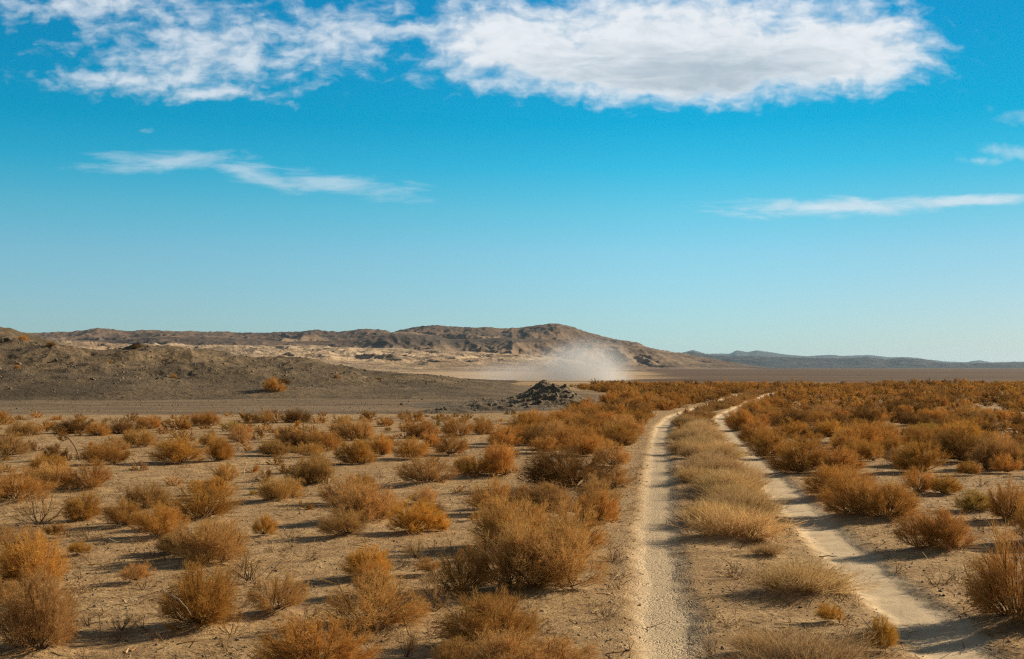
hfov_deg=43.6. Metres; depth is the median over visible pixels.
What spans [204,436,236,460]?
dry bush
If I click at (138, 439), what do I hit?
dry bush
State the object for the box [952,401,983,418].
dry bush
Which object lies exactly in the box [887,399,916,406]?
dry bush
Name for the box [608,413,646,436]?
dry bush
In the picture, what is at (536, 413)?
dry bush
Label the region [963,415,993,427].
dry bush
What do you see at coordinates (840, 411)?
dry bush
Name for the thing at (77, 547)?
dry bush
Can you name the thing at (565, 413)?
dry bush
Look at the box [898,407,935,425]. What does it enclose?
dry bush
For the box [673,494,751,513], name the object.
straw tuft
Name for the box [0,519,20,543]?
dry bush
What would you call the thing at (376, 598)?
dry bush
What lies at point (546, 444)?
dry bush
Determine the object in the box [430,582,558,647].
dry bush
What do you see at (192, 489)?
dry bush
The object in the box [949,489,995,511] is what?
green bush
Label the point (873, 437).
dry bush
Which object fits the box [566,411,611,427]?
dry bush
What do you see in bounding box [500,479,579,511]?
dry bush
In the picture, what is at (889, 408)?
dry bush
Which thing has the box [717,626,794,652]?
straw tuft
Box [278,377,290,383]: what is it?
dry bush
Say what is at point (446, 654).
dry bush
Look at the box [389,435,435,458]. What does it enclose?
dry bush
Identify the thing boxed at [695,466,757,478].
straw tuft
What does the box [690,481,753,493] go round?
straw tuft
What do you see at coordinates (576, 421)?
dry bush
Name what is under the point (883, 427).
dry bush
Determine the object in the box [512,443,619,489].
dry bush
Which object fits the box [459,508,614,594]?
dry bush
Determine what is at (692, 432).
straw tuft
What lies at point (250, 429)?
dry bush
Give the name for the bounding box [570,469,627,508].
dry bush
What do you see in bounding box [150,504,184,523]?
dry bush
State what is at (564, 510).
dry bush
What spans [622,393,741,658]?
dirt track
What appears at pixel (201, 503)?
dry bush
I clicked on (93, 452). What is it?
dry bush
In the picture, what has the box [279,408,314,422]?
dry bush
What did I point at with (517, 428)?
dry bush
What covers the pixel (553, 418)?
dry bush
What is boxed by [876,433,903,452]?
dry bush
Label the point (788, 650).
straw tuft
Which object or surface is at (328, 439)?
dry bush
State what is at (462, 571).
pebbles
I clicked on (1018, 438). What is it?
dry bush
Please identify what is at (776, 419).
dry bush
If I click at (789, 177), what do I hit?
sky
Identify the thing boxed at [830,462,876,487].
dry bush
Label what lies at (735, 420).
dry bush
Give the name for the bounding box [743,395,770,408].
dry bush
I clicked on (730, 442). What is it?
straw tuft
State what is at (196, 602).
dry bush
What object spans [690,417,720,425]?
straw tuft
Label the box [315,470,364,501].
dry bush
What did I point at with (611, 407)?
dry bush
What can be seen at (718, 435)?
straw tuft
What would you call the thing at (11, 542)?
dry bush
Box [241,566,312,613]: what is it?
dry bush
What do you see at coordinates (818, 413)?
dry bush
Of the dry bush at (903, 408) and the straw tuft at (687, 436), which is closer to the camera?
the straw tuft at (687, 436)
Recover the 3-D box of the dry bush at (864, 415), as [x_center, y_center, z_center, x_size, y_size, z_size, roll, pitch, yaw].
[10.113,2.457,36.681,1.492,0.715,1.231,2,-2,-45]
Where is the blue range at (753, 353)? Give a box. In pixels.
[687,350,1022,363]
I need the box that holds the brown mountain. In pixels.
[28,323,804,368]
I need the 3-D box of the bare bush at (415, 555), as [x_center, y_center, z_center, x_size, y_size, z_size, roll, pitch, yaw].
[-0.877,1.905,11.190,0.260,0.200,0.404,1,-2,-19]
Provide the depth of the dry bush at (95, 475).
18.04 m
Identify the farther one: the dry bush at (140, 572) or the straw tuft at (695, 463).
the straw tuft at (695, 463)
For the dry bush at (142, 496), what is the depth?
15.67 m
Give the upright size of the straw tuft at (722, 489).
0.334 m
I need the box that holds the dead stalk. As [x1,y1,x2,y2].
[57,433,79,459]
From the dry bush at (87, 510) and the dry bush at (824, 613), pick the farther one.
the dry bush at (87, 510)
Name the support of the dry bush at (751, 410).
on the desert ground at (574, 600)
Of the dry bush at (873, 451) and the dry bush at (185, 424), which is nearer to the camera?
the dry bush at (873, 451)
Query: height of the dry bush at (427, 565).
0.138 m
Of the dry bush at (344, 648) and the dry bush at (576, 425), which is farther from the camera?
the dry bush at (576, 425)
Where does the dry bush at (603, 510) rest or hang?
on the desert ground at (574, 600)
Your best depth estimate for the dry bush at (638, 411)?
38.89 m
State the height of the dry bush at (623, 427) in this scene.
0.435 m
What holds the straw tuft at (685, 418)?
on the desert ground at (574, 600)
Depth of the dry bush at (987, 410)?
42.10 m
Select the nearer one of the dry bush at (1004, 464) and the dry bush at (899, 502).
the dry bush at (899, 502)
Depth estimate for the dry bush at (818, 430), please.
30.87 m
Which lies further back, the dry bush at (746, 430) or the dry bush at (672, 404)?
the dry bush at (672, 404)
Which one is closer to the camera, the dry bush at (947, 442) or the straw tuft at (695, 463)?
the straw tuft at (695, 463)
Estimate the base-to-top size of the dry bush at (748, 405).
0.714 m
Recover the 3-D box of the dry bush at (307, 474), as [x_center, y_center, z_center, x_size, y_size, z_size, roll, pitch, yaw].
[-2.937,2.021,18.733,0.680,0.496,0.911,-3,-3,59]
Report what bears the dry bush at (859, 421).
on the desert ground at (574, 600)
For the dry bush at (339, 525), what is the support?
on the desert ground at (574, 600)
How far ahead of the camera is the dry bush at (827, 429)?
31.70 m
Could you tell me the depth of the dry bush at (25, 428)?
31.97 m
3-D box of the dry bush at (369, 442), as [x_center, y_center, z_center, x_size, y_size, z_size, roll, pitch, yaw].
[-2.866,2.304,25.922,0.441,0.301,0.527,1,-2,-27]
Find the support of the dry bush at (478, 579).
on the desert ground at (574, 600)
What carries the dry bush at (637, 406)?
on the desert ground at (574, 600)
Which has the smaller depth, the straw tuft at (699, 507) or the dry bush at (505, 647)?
the dry bush at (505, 647)
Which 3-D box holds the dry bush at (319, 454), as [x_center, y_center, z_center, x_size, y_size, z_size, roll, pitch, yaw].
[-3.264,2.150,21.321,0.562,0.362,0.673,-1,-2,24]
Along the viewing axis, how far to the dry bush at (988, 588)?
8.56 m
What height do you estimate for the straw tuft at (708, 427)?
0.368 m
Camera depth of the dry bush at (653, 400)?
53.24 m
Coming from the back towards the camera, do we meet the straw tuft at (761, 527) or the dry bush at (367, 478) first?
the dry bush at (367, 478)
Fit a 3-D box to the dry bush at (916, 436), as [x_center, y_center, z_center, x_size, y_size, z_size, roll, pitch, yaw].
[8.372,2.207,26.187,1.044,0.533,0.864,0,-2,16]
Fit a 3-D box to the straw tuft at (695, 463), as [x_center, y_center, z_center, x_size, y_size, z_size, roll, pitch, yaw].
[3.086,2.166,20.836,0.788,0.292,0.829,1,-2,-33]
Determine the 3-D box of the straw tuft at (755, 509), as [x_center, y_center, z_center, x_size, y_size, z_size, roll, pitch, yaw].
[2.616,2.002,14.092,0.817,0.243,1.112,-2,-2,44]
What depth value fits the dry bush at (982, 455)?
21.33 m
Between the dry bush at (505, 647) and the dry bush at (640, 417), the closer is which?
the dry bush at (505, 647)
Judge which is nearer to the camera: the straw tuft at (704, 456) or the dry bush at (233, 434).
the straw tuft at (704, 456)
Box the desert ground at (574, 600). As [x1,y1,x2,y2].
[0,368,1023,658]
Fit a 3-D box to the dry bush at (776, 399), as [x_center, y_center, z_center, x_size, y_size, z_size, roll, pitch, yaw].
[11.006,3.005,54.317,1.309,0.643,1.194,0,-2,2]
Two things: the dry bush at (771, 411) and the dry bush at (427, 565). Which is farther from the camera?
the dry bush at (771, 411)
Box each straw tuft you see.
[654,436,706,453]
[658,499,825,540]
[661,464,715,481]
[663,428,691,436]
[664,428,696,440]
[665,447,745,465]
[666,439,717,457]
[667,413,699,424]
[670,426,719,438]
[671,425,711,431]
[672,496,751,521]
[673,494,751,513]
[674,472,750,487]
[675,432,725,442]
[676,459,711,472]
[680,456,706,468]
[681,466,772,492]
[682,419,729,429]
[683,452,755,471]
[684,452,731,461]
[688,434,718,442]
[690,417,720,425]
[690,466,717,476]
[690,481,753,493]
[691,467,759,481]
[692,481,763,500]
[694,490,747,505]
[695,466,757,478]
[695,483,810,516]
[695,613,921,658]
[696,442,754,459]
[697,424,733,435]
[698,501,786,518]
[699,430,734,439]
[699,438,739,447]
[702,437,738,446]
[703,508,751,523]
[706,431,736,440]
[709,455,781,477]
[717,479,770,496]
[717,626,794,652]
[721,553,920,595]
[728,470,776,486]
[741,541,789,554]
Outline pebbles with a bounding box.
[0,411,1023,658]
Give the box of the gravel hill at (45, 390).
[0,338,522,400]
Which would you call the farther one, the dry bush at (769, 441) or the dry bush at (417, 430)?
the dry bush at (417, 430)
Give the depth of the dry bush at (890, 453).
22.26 m
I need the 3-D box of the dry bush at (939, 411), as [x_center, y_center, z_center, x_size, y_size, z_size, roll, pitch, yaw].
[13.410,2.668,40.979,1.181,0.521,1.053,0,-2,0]
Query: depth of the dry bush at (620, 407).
44.79 m
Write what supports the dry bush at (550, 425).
on the desert ground at (574, 600)
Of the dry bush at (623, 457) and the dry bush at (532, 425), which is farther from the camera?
the dry bush at (532, 425)
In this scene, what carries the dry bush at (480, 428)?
on the desert ground at (574, 600)
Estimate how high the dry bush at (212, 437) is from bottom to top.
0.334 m
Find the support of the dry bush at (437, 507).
on the desert ground at (574, 600)
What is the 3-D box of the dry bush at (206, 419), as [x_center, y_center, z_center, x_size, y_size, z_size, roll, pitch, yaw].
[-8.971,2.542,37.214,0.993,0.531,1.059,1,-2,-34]
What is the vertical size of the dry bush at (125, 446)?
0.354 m
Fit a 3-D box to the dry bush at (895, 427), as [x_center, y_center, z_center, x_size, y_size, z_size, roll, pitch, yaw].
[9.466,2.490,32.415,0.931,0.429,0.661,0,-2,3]
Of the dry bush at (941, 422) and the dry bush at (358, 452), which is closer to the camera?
the dry bush at (358, 452)
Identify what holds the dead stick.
on the dry bush at (196, 602)
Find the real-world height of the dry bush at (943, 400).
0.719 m
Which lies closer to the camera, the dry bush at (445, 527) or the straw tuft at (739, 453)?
the dry bush at (445, 527)
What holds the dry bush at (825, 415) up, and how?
on the desert ground at (574, 600)
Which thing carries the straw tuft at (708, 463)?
on the desert ground at (574, 600)
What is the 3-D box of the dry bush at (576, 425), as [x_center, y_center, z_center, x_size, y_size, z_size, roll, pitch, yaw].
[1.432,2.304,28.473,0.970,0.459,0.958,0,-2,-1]
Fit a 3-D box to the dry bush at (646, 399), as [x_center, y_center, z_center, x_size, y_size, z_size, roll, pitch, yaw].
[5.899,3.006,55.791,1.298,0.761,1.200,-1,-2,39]
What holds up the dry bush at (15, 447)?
on the desert ground at (574, 600)
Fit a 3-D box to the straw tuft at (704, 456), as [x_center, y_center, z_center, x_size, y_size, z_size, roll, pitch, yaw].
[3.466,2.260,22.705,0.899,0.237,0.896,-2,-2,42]
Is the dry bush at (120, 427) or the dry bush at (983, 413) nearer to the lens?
the dry bush at (120, 427)
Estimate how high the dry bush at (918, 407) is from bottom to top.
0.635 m
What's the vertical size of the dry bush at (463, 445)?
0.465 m
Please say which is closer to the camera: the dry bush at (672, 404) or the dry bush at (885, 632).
the dry bush at (885, 632)
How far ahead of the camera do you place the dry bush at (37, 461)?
20.16 m
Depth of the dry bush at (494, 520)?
11.90 m
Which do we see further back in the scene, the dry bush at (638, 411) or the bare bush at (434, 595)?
the dry bush at (638, 411)
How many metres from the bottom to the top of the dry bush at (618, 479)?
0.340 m
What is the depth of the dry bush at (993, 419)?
37.58 m
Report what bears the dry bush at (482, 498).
on the desert ground at (574, 600)
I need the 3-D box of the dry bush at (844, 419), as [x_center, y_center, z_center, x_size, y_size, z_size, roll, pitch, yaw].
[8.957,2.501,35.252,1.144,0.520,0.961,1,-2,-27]
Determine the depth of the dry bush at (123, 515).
13.76 m
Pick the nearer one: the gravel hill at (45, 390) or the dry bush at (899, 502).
the dry bush at (899, 502)
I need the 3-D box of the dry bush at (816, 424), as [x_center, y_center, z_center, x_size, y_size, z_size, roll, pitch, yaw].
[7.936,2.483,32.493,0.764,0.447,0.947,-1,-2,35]
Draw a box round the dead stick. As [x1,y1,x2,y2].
[170,594,190,614]
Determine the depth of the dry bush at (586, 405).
46.86 m
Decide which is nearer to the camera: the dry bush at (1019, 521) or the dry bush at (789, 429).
the dry bush at (1019, 521)
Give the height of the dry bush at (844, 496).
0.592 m
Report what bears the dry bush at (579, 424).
on the desert ground at (574, 600)
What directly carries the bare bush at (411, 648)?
on the desert ground at (574, 600)
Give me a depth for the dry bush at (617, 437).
27.49 m
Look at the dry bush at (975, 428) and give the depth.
29.65 m
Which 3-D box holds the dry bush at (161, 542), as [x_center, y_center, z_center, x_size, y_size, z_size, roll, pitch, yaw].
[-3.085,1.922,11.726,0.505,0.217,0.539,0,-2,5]
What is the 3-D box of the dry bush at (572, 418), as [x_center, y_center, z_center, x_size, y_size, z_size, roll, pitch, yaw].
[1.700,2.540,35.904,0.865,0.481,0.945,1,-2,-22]
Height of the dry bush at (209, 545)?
0.428 m
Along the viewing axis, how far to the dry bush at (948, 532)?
11.86 m
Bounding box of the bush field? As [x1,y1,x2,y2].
[0,378,1023,543]
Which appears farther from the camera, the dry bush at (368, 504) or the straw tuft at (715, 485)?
the straw tuft at (715, 485)
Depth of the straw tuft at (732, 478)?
17.17 m
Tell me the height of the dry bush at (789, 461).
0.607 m
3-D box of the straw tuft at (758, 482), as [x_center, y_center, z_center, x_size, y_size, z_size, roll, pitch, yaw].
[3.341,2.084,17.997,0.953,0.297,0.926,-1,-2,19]
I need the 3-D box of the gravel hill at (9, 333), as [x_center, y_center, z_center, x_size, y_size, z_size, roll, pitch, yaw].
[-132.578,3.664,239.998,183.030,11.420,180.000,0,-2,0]
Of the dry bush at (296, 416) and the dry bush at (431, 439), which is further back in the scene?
the dry bush at (296, 416)
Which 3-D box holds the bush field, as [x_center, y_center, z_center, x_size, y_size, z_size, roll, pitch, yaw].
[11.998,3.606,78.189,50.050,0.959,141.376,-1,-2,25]
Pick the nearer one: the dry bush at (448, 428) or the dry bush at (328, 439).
the dry bush at (328, 439)
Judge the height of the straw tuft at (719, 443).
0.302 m
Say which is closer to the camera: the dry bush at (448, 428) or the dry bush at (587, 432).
the dry bush at (587, 432)
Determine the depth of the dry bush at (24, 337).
187.71 m
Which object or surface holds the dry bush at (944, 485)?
on the desert ground at (574, 600)
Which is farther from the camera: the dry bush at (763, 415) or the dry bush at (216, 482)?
the dry bush at (763, 415)
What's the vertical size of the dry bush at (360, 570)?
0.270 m
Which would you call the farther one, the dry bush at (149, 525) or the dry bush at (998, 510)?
the dry bush at (998, 510)
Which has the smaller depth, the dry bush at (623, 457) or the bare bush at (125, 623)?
the bare bush at (125, 623)
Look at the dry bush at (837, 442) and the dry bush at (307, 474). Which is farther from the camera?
the dry bush at (837, 442)
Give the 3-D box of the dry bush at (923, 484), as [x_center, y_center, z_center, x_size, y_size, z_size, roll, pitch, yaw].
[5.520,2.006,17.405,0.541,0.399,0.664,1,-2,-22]
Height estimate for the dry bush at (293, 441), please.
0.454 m
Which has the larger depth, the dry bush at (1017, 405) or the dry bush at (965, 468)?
the dry bush at (1017, 405)
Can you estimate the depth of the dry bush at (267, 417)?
39.40 m
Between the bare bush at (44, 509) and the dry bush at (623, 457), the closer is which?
the bare bush at (44, 509)
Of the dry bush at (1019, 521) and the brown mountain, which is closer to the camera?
the dry bush at (1019, 521)
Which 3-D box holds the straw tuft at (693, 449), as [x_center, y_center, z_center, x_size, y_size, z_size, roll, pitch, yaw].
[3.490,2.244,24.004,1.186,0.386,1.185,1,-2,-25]
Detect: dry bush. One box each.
[0,410,16,422]
[0,426,33,455]
[0,461,61,502]
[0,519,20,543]
[0,522,51,555]
[0,523,75,586]
[0,558,83,656]
[0,576,24,607]
[5,420,41,435]
[18,335,29,340]
[18,460,74,488]
[28,450,71,471]
[42,442,70,458]
[43,522,73,535]
[45,341,55,346]
[46,416,97,433]
[57,486,103,521]
[61,456,114,490]
[67,538,92,553]
[79,440,129,463]
[83,420,113,435]
[97,496,149,525]
[100,442,121,452]
[102,436,132,450]
[103,417,137,433]
[114,559,157,580]
[115,479,173,507]
[117,426,157,446]
[124,499,193,535]
[130,344,140,348]
[135,413,161,428]
[143,434,211,463]
[146,478,248,518]
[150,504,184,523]
[150,557,245,633]
[151,529,187,552]
[158,511,252,565]
[168,415,192,429]
[186,479,202,493]
[188,409,221,425]
[197,431,222,445]
[200,473,238,497]
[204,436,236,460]
[212,461,240,479]
[223,423,253,440]
[229,422,253,433]
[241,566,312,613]
[244,611,389,658]
[251,409,275,422]
[251,512,278,534]
[255,438,291,455]
[255,474,307,500]
[261,375,288,391]
[270,430,307,449]
[276,425,296,438]
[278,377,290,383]
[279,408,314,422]
[281,454,336,484]
[287,439,329,455]
[295,427,344,450]
[303,450,332,468]
[303,566,435,634]
[314,503,372,535]
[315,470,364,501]
[319,476,405,523]
[332,437,377,464]
[333,415,377,439]
[336,540,393,575]
[349,558,392,594]
[350,471,378,488]
[361,437,374,449]
[369,431,393,454]
[384,493,447,533]
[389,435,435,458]
[392,453,463,482]
[403,416,439,438]
[405,486,439,501]
[413,557,441,572]
[417,497,444,513]
[419,432,441,446]
[419,540,500,597]
[427,633,485,658]
[428,509,451,530]
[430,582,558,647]
[431,431,472,454]
[437,413,478,436]
[440,622,605,658]
[447,455,495,475]
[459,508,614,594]
[461,492,550,548]
[463,472,523,511]
[472,415,495,434]
[479,437,519,475]
[485,423,523,445]
[496,420,529,442]
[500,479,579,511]
[504,410,544,427]
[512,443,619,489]
[515,408,550,419]
[515,422,541,433]
[516,423,554,444]
[524,435,560,451]
[533,409,571,427]
[536,424,589,448]
[538,420,573,437]
[539,493,615,550]
[546,407,585,421]
[556,430,605,455]
[557,423,592,436]
[558,413,581,423]
[565,419,581,427]
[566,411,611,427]
[570,401,598,412]
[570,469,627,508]
[572,421,595,432]
[573,483,621,522]
[577,396,601,408]
[577,423,605,444]
[579,402,613,417]
[588,402,622,414]
[590,438,632,464]
[591,435,614,448]
[592,410,635,424]
[592,419,639,441]
[597,462,637,485]
[598,390,620,402]
[607,423,636,436]
[607,433,636,446]
[608,402,628,414]
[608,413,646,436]
[616,406,651,421]
[618,388,640,397]
[620,412,648,424]
[625,403,652,417]
[633,390,660,404]
[647,396,670,408]
[653,397,677,409]
[662,391,688,404]
[722,406,758,430]
[735,398,763,412]
[737,416,775,442]
[738,426,797,456]
[741,406,757,416]
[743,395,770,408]
[749,411,770,426]
[752,403,784,420]
[761,394,785,407]
[762,436,831,473]
[765,416,816,437]
[767,415,789,425]
[769,405,815,428]
[788,429,826,450]
[801,426,825,438]
[801,459,859,496]
[804,408,833,421]
[805,440,871,472]
[807,410,832,422]
[808,403,841,415]
[810,419,835,434]
[812,601,847,620]
[813,466,887,515]
[818,418,844,436]
[822,412,852,428]
[826,434,866,453]
[828,407,848,419]
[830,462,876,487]
[831,423,866,435]
[832,426,856,446]
[834,418,892,449]
[842,415,865,430]
[842,437,886,460]
[846,404,889,424]
[857,473,926,520]
[861,407,893,421]
[864,612,899,649]
[868,423,895,436]
[875,420,901,432]
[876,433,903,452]
[878,426,906,443]
[881,402,898,414]
[881,443,928,462]
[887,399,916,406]
[888,409,907,422]
[888,435,955,472]
[888,501,985,550]
[892,404,916,416]
[898,399,928,413]
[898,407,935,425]
[898,421,932,437]
[899,425,938,449]
[899,465,936,491]
[912,406,947,420]
[920,392,949,406]
[924,430,975,450]
[926,391,956,403]
[926,419,948,427]
[928,424,993,462]
[928,471,964,493]
[931,419,972,440]
[934,411,961,424]
[948,418,981,440]
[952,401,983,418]
[952,514,1023,624]
[955,458,985,473]
[962,433,1023,469]
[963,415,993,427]
[964,409,989,418]
[967,428,1014,450]
[971,409,1002,425]
[972,420,1004,433]
[977,406,995,413]
[981,475,1023,519]
[988,452,1023,471]
[995,408,1015,420]
[1005,414,1022,424]
[1005,432,1023,444]
[1006,495,1023,539]
[1009,398,1023,410]
[1010,413,1023,427]
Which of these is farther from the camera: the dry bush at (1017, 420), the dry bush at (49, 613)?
the dry bush at (1017, 420)
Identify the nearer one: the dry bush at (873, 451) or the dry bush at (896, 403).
the dry bush at (873, 451)
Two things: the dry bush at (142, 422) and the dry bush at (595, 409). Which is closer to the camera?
the dry bush at (142, 422)
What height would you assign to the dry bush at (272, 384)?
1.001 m
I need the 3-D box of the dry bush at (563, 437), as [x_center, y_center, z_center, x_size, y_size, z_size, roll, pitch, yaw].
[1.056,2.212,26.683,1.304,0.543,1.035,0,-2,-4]
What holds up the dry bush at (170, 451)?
on the desert ground at (574, 600)
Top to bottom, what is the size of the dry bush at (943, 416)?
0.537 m
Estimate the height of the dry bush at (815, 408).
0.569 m
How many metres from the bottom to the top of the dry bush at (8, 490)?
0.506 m
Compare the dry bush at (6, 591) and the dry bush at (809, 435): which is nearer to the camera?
the dry bush at (6, 591)
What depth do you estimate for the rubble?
54.74 m
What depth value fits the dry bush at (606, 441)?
26.49 m
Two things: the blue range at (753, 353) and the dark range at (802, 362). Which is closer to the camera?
the dark range at (802, 362)
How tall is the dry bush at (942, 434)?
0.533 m
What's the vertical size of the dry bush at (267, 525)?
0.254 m
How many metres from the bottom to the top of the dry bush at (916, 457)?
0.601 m
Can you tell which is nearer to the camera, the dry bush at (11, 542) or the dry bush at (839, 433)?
the dry bush at (11, 542)
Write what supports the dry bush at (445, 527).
on the desert ground at (574, 600)
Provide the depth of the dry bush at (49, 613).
7.73 m
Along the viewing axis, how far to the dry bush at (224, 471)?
19.42 m
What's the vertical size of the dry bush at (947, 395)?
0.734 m
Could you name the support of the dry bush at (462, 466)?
on the desert ground at (574, 600)
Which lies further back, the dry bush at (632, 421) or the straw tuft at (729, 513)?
the dry bush at (632, 421)
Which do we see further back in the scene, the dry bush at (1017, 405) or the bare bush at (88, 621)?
the dry bush at (1017, 405)
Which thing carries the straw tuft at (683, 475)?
on the desert ground at (574, 600)
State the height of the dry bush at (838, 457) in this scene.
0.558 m
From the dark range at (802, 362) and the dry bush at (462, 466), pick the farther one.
the dark range at (802, 362)
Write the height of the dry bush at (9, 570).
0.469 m
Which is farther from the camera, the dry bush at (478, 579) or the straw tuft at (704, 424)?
the straw tuft at (704, 424)
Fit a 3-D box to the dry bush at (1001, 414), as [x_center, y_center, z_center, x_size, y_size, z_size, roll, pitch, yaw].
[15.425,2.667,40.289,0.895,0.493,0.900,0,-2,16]
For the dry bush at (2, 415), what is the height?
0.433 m
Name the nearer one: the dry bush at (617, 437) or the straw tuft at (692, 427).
the dry bush at (617, 437)
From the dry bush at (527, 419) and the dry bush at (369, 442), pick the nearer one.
the dry bush at (369, 442)
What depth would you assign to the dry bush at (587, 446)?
24.64 m
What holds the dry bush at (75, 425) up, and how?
on the desert ground at (574, 600)
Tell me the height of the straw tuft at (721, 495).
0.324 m
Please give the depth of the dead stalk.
23.72 m
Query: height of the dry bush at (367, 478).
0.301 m
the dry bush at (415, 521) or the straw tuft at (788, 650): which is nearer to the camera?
the straw tuft at (788, 650)
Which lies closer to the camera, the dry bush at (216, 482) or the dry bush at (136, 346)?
the dry bush at (216, 482)
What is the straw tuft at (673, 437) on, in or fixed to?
on the desert ground at (574, 600)
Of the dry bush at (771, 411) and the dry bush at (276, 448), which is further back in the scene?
the dry bush at (771, 411)
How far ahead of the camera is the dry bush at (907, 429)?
28.78 m
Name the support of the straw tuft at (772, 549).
on the desert ground at (574, 600)
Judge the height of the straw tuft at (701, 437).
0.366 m
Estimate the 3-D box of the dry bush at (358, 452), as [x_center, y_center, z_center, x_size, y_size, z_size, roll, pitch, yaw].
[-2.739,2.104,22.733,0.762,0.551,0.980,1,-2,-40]
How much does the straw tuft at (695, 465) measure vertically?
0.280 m
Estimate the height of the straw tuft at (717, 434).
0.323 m
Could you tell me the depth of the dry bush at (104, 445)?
24.18 m
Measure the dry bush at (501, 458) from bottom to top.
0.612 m
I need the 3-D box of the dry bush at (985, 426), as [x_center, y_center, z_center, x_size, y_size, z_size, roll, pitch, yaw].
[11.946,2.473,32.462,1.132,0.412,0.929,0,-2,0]
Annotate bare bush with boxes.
[9,490,68,524]
[77,611,92,626]
[110,610,140,630]
[221,546,266,581]
[395,624,420,657]
[399,538,427,558]
[406,568,454,612]
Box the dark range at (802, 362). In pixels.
[683,351,1023,367]
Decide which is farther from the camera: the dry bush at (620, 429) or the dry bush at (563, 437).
the dry bush at (620, 429)
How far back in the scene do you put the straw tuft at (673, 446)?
25.47 m
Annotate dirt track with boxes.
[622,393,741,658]
[711,392,1023,658]
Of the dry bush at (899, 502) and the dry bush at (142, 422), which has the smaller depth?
the dry bush at (899, 502)
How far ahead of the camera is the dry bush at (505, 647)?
6.91 m
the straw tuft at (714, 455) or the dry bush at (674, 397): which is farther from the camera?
the dry bush at (674, 397)
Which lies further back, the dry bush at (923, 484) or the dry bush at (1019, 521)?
the dry bush at (923, 484)
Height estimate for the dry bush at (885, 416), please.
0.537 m
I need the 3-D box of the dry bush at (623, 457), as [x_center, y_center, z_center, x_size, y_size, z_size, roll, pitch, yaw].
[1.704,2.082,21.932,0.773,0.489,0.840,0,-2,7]
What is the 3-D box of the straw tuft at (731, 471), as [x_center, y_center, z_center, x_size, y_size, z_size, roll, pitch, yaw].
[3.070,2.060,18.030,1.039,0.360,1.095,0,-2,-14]
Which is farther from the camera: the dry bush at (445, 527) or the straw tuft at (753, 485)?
the straw tuft at (753, 485)
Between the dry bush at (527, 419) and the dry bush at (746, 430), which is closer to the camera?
the dry bush at (746, 430)
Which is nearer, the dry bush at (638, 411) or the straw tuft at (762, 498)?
the straw tuft at (762, 498)
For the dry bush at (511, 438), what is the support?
on the desert ground at (574, 600)
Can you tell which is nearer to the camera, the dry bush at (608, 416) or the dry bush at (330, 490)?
the dry bush at (330, 490)
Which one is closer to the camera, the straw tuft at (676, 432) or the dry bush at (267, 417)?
the straw tuft at (676, 432)
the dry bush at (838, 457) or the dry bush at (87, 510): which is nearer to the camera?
the dry bush at (87, 510)
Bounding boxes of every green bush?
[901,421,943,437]
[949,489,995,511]
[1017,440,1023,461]
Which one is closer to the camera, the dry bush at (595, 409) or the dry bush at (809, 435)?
the dry bush at (809, 435)
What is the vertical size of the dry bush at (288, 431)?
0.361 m
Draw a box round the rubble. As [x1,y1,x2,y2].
[426,380,654,413]
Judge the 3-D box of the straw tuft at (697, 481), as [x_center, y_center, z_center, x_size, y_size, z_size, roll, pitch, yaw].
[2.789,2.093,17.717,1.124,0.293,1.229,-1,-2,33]
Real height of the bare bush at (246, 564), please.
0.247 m
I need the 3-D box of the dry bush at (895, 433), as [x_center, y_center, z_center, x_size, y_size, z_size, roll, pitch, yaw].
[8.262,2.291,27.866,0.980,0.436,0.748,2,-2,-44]
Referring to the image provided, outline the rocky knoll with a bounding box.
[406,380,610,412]
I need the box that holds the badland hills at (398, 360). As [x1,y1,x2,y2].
[56,340,645,371]
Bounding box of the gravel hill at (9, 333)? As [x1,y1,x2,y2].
[0,327,94,349]
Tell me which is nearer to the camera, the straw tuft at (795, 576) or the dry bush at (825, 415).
the straw tuft at (795, 576)
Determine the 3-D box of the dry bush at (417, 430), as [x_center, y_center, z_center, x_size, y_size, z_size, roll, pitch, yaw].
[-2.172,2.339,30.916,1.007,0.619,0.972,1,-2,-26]
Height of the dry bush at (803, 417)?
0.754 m
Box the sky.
[0,0,1023,361]
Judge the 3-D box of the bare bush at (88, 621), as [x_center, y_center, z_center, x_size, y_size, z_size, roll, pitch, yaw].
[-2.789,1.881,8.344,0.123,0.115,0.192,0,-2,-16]
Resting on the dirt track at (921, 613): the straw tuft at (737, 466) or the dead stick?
the straw tuft at (737, 466)
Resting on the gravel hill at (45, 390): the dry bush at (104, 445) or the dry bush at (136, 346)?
the dry bush at (136, 346)
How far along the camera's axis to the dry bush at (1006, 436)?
24.14 m
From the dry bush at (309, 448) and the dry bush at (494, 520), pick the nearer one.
the dry bush at (494, 520)

